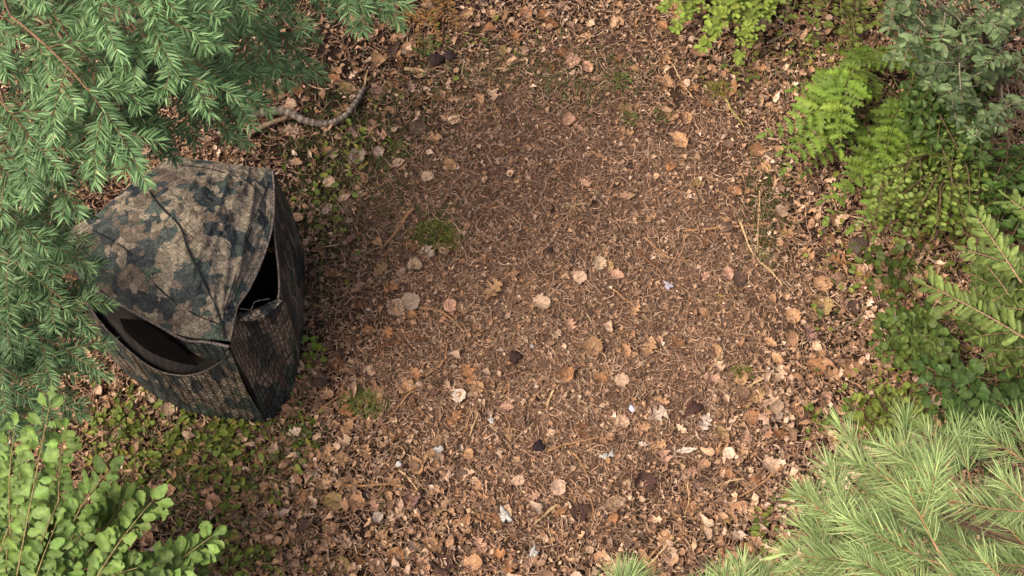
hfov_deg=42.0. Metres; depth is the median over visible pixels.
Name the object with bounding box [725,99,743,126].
twig
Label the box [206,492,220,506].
dead leaf
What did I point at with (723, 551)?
dead leaf
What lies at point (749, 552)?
dead leaf
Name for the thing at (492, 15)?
dead leaf
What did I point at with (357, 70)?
dead leaf
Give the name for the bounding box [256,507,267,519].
dead leaf
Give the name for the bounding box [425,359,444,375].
twig
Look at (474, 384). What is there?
dead leaf
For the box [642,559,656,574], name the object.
dead leaf
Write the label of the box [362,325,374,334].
dead leaf
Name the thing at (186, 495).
twig
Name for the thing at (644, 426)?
dead leaf
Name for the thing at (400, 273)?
dead leaf
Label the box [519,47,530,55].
dead leaf
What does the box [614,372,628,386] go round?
dead leaf
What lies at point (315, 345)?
seedling
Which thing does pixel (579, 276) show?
dead leaf
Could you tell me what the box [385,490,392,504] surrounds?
dead leaf
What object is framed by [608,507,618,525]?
dead leaf
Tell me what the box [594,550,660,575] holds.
pine sapling
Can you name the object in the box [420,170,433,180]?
dead leaf
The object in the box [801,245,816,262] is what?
dead leaf
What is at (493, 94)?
dead leaf
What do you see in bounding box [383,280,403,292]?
dead leaf
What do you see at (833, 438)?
dead leaf
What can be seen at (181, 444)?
twig
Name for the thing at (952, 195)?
round leaf shrub
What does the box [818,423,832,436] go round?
dead leaf
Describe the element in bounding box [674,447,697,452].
dead leaf
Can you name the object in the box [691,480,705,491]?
dead leaf
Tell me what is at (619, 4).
dead leaf
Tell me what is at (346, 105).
dead leaf
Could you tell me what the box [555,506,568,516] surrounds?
dead leaf
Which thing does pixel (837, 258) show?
dead leaf
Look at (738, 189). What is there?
dead leaf
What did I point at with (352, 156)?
dead leaf
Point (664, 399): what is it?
dead leaf
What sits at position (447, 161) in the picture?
dead leaf
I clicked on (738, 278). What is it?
leaf litter
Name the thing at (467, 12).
dead leaf
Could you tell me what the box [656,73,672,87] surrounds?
dead leaf
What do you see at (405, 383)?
dead leaf
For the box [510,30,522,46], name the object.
dead leaf
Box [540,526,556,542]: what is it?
dead leaf
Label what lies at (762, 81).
dead leaf
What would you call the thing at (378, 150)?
dead leaf
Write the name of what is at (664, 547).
twig
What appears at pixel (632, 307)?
dead leaf
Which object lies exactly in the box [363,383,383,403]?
dead leaf
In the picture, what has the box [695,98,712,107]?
dead leaf
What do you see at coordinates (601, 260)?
dead leaf
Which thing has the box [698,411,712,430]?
dead leaf
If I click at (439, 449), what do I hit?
white scrap
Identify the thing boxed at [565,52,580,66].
dead leaf
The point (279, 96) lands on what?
dead leaf
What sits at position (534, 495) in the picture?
dead leaf
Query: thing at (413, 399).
twig
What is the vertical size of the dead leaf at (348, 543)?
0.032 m
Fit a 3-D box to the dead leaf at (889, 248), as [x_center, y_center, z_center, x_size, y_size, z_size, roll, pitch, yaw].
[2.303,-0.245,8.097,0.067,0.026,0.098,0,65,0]
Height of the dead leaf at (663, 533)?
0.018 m
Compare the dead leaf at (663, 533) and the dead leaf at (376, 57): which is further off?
the dead leaf at (376, 57)
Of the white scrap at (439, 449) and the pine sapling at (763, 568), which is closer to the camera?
the pine sapling at (763, 568)
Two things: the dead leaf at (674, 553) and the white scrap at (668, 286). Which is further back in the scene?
the white scrap at (668, 286)
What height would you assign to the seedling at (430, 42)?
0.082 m
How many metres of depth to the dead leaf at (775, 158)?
8.36 m
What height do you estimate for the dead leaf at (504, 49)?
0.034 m
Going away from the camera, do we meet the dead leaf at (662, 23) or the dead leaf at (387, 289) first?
the dead leaf at (387, 289)
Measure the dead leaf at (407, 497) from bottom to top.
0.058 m
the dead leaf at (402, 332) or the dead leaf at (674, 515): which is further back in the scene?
the dead leaf at (402, 332)
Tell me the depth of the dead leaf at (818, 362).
7.79 m
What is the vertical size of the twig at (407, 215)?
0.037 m
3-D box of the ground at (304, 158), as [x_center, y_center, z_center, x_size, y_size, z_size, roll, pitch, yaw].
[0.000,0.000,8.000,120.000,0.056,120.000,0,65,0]
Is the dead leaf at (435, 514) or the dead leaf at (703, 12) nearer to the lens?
the dead leaf at (435, 514)
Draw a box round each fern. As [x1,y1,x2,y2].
[378,7,460,46]
[397,0,458,29]
[656,0,777,65]
[755,36,977,242]
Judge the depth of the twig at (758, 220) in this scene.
8.17 m
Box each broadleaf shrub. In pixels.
[0,384,226,575]
[893,59,996,168]
[958,130,1023,244]
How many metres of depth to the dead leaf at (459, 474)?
7.49 m
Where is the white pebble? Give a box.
[395,461,401,466]
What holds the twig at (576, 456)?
on the ground at (304, 158)
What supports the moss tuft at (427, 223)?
on the ground at (304, 158)
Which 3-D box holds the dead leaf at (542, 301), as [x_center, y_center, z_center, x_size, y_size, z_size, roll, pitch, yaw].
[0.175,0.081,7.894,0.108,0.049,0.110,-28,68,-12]
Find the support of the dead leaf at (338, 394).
on the moss tuft at (362, 400)
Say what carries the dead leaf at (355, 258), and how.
on the ground at (304, 158)
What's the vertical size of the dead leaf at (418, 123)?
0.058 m
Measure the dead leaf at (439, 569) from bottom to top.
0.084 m
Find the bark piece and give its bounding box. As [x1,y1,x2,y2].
[532,439,544,451]
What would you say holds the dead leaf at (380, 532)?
on the ground at (304, 158)
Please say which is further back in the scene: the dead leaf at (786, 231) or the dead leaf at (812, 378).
the dead leaf at (786, 231)
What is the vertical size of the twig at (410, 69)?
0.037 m
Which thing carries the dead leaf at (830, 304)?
on the ground at (304, 158)
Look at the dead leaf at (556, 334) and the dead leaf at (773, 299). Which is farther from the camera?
the dead leaf at (773, 299)
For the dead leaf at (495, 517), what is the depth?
7.38 m
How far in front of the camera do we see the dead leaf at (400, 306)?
7.92 m
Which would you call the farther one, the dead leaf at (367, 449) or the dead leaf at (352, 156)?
the dead leaf at (352, 156)
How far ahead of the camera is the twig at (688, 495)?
7.43 m
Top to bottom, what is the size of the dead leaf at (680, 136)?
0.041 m
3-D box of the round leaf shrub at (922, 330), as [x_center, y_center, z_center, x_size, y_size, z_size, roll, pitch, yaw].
[2.277,0.342,7.586,0.578,0.515,0.517,0,65,0]
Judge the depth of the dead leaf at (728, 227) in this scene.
8.13 m
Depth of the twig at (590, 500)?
7.42 m
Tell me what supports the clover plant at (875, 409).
on the ground at (304, 158)
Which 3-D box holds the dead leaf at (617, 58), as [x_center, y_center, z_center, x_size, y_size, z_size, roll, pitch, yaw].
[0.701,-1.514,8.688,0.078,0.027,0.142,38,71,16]
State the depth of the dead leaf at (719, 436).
7.60 m
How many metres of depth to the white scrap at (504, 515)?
7.38 m
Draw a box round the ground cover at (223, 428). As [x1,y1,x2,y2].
[41,0,1023,575]
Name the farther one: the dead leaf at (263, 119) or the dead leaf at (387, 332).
the dead leaf at (263, 119)
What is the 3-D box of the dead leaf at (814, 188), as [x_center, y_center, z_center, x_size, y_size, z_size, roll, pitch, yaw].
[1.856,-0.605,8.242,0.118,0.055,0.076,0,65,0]
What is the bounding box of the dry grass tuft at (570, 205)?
[565,198,586,213]
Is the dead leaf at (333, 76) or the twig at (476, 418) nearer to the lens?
the twig at (476, 418)
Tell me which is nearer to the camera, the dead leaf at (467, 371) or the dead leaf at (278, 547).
the dead leaf at (278, 547)
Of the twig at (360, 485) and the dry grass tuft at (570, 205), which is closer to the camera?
the twig at (360, 485)
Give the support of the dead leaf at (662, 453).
on the ground at (304, 158)
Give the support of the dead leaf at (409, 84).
on the ground at (304, 158)
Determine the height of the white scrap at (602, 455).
0.020 m
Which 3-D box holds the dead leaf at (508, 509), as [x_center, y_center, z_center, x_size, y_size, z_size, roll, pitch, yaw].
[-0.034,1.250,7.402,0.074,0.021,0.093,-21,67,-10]
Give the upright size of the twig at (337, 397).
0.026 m
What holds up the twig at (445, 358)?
on the ground at (304, 158)
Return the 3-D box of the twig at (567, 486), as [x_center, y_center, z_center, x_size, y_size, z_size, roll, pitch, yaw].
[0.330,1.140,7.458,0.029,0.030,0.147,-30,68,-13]
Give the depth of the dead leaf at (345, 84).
8.57 m
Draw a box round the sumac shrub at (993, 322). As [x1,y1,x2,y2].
[910,188,1023,381]
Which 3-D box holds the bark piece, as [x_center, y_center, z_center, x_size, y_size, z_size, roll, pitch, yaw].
[0.146,0.902,7.565,0.077,0.039,0.069,-33,69,-14]
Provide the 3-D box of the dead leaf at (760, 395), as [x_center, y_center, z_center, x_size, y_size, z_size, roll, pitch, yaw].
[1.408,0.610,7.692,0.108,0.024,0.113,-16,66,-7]
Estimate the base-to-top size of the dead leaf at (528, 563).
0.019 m
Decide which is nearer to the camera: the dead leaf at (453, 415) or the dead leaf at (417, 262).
the dead leaf at (453, 415)
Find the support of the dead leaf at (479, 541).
on the ground at (304, 158)
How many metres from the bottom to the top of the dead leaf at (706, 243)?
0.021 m
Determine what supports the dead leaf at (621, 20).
on the ground at (304, 158)
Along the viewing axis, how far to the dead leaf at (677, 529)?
7.36 m
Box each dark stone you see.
[429,53,444,66]
[442,50,453,60]
[509,351,521,363]
[545,247,552,252]
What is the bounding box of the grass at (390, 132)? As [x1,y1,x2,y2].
[34,2,999,575]
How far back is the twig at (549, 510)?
7.40 m
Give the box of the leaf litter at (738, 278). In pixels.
[0,0,1023,575]
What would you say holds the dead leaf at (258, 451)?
on the ground at (304, 158)
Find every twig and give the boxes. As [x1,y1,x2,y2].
[175,438,215,464]
[185,491,253,502]
[249,510,296,542]
[315,390,345,412]
[319,255,328,314]
[319,532,374,562]
[332,483,416,491]
[352,70,367,117]
[376,337,427,349]
[380,432,402,449]
[385,208,414,244]
[390,385,416,415]
[399,470,417,489]
[404,67,428,72]
[412,397,421,422]
[420,306,464,342]
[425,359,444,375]
[444,339,447,360]
[463,409,472,432]
[469,412,479,436]
[489,77,498,112]
[495,57,526,69]
[533,504,557,524]
[546,389,554,407]
[547,436,603,452]
[565,484,576,502]
[571,479,593,527]
[573,452,588,475]
[614,289,632,303]
[635,250,664,275]
[638,533,670,569]
[643,236,691,261]
[647,536,673,566]
[671,63,693,98]
[684,474,689,514]
[685,223,769,231]
[700,354,720,378]
[715,478,742,486]
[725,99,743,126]
[732,464,784,499]
[733,372,774,393]
[738,219,782,285]
[757,190,760,252]
[768,31,800,43]
[832,313,864,331]
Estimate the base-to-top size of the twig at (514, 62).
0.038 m
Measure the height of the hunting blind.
1.284 m
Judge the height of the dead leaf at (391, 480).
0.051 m
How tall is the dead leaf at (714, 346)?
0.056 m
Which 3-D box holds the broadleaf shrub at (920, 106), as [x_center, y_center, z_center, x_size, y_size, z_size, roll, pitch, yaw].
[2.582,-1.026,8.066,0.633,0.802,0.990,20,67,9]
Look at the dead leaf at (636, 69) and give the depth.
8.65 m
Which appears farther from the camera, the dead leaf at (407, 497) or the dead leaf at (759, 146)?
the dead leaf at (759, 146)
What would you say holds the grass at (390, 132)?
on the ground at (304, 158)
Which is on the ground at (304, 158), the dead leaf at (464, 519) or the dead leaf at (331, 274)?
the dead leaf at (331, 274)
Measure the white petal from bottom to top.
0.019 m
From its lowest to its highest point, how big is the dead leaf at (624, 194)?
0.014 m
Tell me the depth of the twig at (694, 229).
8.13 m
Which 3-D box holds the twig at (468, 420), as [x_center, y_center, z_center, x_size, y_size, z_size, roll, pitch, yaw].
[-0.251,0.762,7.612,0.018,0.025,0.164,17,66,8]
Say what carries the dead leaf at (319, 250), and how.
on the grass at (390, 132)
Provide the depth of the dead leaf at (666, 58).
8.67 m
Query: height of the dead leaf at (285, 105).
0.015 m
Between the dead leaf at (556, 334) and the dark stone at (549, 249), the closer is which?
the dead leaf at (556, 334)
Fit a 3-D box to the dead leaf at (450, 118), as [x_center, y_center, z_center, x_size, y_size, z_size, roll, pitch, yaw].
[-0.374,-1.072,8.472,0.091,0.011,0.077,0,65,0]
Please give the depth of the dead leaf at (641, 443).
7.56 m
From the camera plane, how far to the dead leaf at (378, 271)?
8.04 m
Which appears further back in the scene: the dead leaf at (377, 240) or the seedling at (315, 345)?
the dead leaf at (377, 240)
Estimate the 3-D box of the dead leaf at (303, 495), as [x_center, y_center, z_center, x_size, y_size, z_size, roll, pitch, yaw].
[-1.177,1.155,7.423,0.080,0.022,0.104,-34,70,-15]
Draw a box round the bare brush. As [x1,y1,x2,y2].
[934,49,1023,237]
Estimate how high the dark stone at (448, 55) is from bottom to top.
0.050 m
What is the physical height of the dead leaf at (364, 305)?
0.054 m
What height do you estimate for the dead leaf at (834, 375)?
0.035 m
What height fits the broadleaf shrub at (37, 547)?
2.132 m
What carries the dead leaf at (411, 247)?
on the ground at (304, 158)
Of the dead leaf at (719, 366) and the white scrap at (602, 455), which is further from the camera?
the dead leaf at (719, 366)
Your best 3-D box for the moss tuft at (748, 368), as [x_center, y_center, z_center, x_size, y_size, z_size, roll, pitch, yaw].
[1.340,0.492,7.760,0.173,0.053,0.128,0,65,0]
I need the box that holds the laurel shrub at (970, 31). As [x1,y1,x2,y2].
[878,0,1023,143]
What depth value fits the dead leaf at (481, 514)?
7.39 m
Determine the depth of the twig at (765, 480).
7.46 m
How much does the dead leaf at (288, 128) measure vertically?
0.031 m
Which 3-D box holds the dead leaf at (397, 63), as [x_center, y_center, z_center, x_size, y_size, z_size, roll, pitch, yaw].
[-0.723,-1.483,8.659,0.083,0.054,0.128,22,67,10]
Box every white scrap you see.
[433,445,442,458]
[498,505,512,522]
[527,544,538,557]
[598,453,607,458]
[664,280,673,289]
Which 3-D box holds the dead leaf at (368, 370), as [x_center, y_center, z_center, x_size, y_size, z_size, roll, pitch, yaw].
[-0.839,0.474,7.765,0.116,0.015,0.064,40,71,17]
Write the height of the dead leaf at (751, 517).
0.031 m
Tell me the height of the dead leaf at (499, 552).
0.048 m
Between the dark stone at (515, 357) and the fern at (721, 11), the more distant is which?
the fern at (721, 11)
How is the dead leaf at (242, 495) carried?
on the ground at (304, 158)
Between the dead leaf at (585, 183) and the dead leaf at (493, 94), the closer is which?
the dead leaf at (585, 183)
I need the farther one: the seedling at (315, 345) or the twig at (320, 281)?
the twig at (320, 281)
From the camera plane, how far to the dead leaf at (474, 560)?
7.27 m
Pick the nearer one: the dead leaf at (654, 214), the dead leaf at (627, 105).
the dead leaf at (654, 214)
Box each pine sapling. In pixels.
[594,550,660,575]
[687,540,797,575]
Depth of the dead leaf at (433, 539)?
7.32 m
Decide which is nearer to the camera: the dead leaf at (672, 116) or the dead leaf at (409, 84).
the dead leaf at (672, 116)
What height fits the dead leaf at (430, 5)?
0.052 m
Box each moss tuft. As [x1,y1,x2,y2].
[337,385,392,420]
[405,216,463,252]
[702,78,729,99]
[729,364,755,380]
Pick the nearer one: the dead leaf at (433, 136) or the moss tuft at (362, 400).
the moss tuft at (362, 400)
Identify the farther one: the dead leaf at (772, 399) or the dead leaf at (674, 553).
the dead leaf at (772, 399)
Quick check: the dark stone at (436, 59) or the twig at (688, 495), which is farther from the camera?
the dark stone at (436, 59)
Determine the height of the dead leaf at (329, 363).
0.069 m
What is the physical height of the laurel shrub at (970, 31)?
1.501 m
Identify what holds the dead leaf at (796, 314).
on the ground at (304, 158)
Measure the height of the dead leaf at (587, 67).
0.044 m
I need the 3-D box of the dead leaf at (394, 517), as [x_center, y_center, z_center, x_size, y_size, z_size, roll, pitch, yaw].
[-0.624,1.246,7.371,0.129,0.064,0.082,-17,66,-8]
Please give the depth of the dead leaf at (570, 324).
7.85 m
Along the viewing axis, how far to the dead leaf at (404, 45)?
8.70 m
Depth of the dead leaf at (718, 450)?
7.55 m
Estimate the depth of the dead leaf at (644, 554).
7.30 m
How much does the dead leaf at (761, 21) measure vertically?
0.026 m
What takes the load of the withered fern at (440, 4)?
on the ground at (304, 158)
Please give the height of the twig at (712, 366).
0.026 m
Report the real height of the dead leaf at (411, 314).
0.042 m
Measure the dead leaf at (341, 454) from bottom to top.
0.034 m
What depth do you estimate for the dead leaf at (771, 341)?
7.83 m
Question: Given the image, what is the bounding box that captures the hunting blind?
[66,157,304,422]
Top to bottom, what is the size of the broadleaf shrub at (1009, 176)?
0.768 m
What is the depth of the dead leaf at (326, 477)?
7.45 m
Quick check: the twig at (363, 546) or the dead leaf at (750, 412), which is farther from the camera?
the dead leaf at (750, 412)
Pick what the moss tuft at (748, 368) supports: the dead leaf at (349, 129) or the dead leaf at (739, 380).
the dead leaf at (739, 380)
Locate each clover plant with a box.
[841,377,934,449]
[863,242,920,305]
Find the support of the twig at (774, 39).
on the ground at (304, 158)
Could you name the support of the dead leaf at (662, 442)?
on the ground at (304, 158)
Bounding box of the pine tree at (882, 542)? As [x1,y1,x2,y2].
[761,386,1023,575]
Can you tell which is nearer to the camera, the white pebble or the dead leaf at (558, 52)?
the white pebble
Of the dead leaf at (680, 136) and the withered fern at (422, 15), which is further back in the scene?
the withered fern at (422, 15)
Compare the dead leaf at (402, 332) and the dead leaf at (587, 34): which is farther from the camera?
the dead leaf at (587, 34)
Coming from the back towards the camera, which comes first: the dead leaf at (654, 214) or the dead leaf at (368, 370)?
the dead leaf at (654, 214)
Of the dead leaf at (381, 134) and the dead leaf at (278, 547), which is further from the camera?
the dead leaf at (381, 134)
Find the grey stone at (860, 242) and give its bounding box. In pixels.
[848,236,868,254]
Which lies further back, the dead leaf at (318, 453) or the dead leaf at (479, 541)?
the dead leaf at (318, 453)
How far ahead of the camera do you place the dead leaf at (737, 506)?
7.43 m
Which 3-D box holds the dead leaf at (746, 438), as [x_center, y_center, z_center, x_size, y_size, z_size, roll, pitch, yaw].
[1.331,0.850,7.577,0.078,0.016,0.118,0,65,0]
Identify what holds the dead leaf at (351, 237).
on the ground at (304, 158)
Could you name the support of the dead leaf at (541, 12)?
on the ground at (304, 158)
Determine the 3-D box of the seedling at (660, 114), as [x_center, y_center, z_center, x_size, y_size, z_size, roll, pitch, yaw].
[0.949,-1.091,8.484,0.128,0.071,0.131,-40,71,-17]
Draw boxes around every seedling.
[285,422,312,446]
[300,335,326,368]
[388,140,406,157]
[411,34,440,58]
[610,72,632,88]
[622,111,638,125]
[651,104,672,122]
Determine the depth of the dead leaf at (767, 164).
8.33 m
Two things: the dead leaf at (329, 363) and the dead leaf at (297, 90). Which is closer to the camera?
the dead leaf at (329, 363)
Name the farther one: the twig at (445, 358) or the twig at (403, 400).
the twig at (445, 358)
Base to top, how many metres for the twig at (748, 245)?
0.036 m
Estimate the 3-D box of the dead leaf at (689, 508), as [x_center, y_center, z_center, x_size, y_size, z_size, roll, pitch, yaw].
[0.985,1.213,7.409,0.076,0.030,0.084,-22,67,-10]
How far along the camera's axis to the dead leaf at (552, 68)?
8.66 m
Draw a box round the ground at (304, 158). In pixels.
[0,0,1023,575]
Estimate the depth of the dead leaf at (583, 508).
7.39 m
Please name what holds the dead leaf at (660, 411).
on the ground at (304, 158)
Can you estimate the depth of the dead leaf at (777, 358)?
7.78 m
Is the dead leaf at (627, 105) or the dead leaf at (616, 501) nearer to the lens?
the dead leaf at (616, 501)
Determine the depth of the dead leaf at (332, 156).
8.35 m
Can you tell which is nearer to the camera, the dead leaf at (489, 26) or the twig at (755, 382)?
the twig at (755, 382)
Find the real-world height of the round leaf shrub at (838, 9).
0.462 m
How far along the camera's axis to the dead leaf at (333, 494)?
7.42 m
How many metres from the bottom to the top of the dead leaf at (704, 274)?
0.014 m
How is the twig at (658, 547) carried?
on the ground at (304, 158)
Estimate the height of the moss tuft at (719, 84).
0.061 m
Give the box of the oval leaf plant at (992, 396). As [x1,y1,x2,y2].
[911,353,1023,475]
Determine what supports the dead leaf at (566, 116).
on the ground at (304, 158)
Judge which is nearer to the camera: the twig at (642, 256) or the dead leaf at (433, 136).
the twig at (642, 256)
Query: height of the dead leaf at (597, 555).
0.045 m
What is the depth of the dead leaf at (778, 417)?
7.62 m
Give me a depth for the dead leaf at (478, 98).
8.54 m
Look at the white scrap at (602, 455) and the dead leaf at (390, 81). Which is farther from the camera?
the dead leaf at (390, 81)
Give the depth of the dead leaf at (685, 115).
8.47 m
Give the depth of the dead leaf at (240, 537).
7.33 m
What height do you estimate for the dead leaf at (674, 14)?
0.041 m
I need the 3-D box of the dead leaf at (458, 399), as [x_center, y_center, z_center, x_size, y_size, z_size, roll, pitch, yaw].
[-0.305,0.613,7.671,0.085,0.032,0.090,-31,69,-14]
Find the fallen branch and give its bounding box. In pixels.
[249,85,366,134]
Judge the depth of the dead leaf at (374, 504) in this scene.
7.41 m
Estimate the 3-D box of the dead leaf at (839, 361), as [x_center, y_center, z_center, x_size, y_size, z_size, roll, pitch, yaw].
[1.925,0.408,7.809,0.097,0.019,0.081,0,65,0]
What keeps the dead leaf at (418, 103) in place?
on the ground at (304, 158)
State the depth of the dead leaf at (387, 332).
7.85 m
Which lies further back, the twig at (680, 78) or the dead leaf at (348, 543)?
the twig at (680, 78)
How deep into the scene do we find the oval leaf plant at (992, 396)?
7.22 m
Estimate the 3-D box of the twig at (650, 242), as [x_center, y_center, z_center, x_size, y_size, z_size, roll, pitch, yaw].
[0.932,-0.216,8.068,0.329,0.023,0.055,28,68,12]
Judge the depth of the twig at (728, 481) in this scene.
7.46 m
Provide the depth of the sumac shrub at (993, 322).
6.69 m
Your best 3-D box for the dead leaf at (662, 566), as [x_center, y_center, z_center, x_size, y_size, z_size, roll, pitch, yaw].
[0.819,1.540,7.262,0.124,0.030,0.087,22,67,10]
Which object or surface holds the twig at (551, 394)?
on the ground at (304, 158)
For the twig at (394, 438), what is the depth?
7.56 m
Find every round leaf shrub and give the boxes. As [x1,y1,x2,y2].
[774,0,883,62]
[865,114,993,248]
[868,299,963,380]
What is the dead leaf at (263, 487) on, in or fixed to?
on the leaf litter at (738, 278)
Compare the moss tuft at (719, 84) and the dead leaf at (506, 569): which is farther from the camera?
the moss tuft at (719, 84)
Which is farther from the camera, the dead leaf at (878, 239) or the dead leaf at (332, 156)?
the dead leaf at (332, 156)
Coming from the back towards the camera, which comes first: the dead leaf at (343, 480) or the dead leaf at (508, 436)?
the dead leaf at (508, 436)
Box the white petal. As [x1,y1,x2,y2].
[629,405,634,411]
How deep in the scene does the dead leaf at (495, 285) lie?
7.97 m
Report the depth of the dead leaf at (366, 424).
7.62 m
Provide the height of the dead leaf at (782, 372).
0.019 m
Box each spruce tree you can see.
[0,0,419,229]
[0,153,120,455]
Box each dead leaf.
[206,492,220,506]
[228,530,242,542]
[241,489,255,505]
[247,446,267,463]
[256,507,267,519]
[257,116,272,120]
[259,483,274,491]
[268,544,286,554]
[269,86,286,97]
[281,123,298,135]
[282,103,299,110]
[292,84,302,96]
[294,485,306,504]
[306,448,320,464]
[309,554,323,566]
[314,244,324,255]
[315,473,332,489]
[318,387,330,398]
[318,536,335,547]
[320,437,333,461]
[322,520,335,532]
[323,175,334,186]
[323,491,341,510]
[325,268,338,277]
[326,147,338,158]
[326,353,343,370]
[328,73,340,82]
[332,555,350,574]
[334,433,351,448]
[334,451,347,465]
[334,531,351,548]
[337,385,350,401]
[338,403,355,415]
[339,200,351,216]
[340,81,351,93]
[340,103,350,111]
[340,418,354,434]
[340,477,360,489]
[345,126,356,132]
[347,148,365,165]
[347,233,357,241]
[347,493,367,510]
[350,249,359,262]
[352,67,358,76]
[354,299,367,309]
[355,557,368,565]
[359,444,371,461]
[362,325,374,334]
[362,418,373,430]
[363,365,376,376]
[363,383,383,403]
[368,494,380,511]
[370,52,386,67]
[370,85,383,94]
[370,128,387,140]
[372,237,385,249]
[372,511,382,521]
[373,146,384,157]
[373,262,387,277]
[374,529,388,539]
[381,326,392,341]
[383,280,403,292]
[385,80,405,89]
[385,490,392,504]
[386,297,403,315]
[386,473,404,490]
[387,507,406,520]
[387,546,404,565]
[391,158,404,166]
[393,54,404,67]
[393,267,406,279]
[397,292,419,309]
[398,328,418,337]
[399,379,414,392]
[400,41,417,56]
[402,240,420,250]
[402,489,420,505]
[406,80,415,91]
[406,310,419,318]
[407,256,422,268]
[408,118,427,135]
[408,455,423,477]
[409,365,420,378]
[411,91,426,105]
[415,555,429,574]
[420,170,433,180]
[421,0,433,9]
[422,242,436,257]
[424,131,440,141]
[424,536,437,550]
[429,547,458,574]
[430,455,445,467]
[431,507,441,517]
[432,93,442,101]
[432,434,442,446]
[443,298,455,311]
[444,158,456,171]
[446,115,459,124]
[446,408,463,424]
[451,388,465,404]
[454,468,467,481]
[458,363,476,383]
[460,4,473,18]
[461,509,470,524]
[462,553,481,572]
[463,448,473,459]
[469,321,483,336]
[470,380,483,394]
[471,481,484,504]
[471,533,487,552]
[473,510,486,522]
[475,92,483,102]
[482,545,506,559]
[483,22,499,30]
[483,278,502,302]
[487,9,496,21]
[487,88,501,105]
[487,512,501,528]
[497,401,514,410]
[499,41,506,55]
[499,503,511,516]
[500,552,517,572]
[503,426,515,441]
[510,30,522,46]
[511,475,525,484]
[519,5,532,20]
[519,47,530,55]
[523,556,533,568]
[525,489,539,501]
[530,293,549,308]
[539,8,548,19]
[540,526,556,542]
[545,18,558,30]
[546,61,554,74]
[549,478,566,495]
[552,328,561,340]
[553,47,566,56]
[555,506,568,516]
[559,367,573,380]
[562,112,575,125]
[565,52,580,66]
[565,318,576,334]
[570,503,591,528]
[573,121,585,131]
[573,270,586,283]
[576,423,592,436]
[577,31,592,39]
[578,178,590,186]
[582,335,602,355]
[583,60,593,74]
[592,549,612,565]
[593,256,606,270]
[594,373,609,382]
[602,495,625,507]
[603,260,613,270]
[603,320,613,334]
[608,268,624,278]
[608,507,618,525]
[609,15,623,27]
[611,52,624,62]
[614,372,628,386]
[615,1,625,10]
[615,414,631,428]
[618,127,633,135]
[618,191,627,198]
[619,102,635,110]
[619,526,633,553]
[621,339,630,358]
[628,64,638,71]
[628,296,641,315]
[634,422,650,431]
[634,471,656,495]
[637,546,647,559]
[638,441,649,446]
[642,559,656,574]
[643,339,656,358]
[644,211,656,221]
[645,404,668,421]
[645,437,665,451]
[652,395,669,404]
[654,564,672,575]
[656,20,667,30]
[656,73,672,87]
[656,530,671,544]
[657,449,672,469]
[659,54,672,73]
[662,547,677,563]
[665,110,678,119]
[665,161,676,172]
[666,506,680,516]
[671,7,680,19]
[672,334,684,347]
[673,79,699,90]
[673,131,687,149]
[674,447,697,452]
[676,522,690,538]
[680,110,692,123]
[680,400,703,418]
[680,466,697,478]
[680,500,697,510]
[691,178,701,185]
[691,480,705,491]
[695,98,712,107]
[697,3,706,14]
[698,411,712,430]
[701,270,711,279]
[702,234,709,246]
[703,369,723,384]
[708,54,721,61]
[709,340,721,355]
[712,356,725,370]
[715,293,725,304]
[715,442,734,456]
[716,424,729,441]
[717,221,738,231]
[718,467,735,477]
[719,513,732,525]
[722,81,738,98]
[722,544,733,559]
[723,266,733,280]
[727,185,744,196]
[727,500,747,512]
[734,373,747,385]
[736,444,748,463]
[741,409,760,423]
[741,429,752,446]
[741,542,754,555]
[746,142,763,155]
[746,505,762,520]
[747,61,766,71]
[748,383,764,402]
[750,474,761,482]
[755,16,771,28]
[758,160,770,172]
[761,76,770,86]
[762,151,782,163]
[762,337,776,346]
[762,456,779,473]
[767,350,782,364]
[767,385,779,403]
[768,294,776,305]
[770,428,786,441]
[771,410,783,419]
[775,368,786,382]
[778,225,800,237]
[786,308,800,325]
[792,402,802,413]
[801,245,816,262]
[803,184,820,195]
[804,325,815,343]
[805,377,817,385]
[806,356,825,374]
[812,293,835,315]
[814,275,832,290]
[816,348,825,357]
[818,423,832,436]
[819,390,831,405]
[820,233,835,245]
[826,366,845,382]
[827,432,840,445]
[830,252,855,264]
[833,352,849,363]
[842,298,858,312]
[844,360,861,376]
[861,273,871,291]
[869,236,883,247]
[886,243,893,251]
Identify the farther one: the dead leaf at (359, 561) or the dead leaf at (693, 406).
the dead leaf at (693, 406)
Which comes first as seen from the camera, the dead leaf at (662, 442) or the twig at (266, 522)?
the twig at (266, 522)

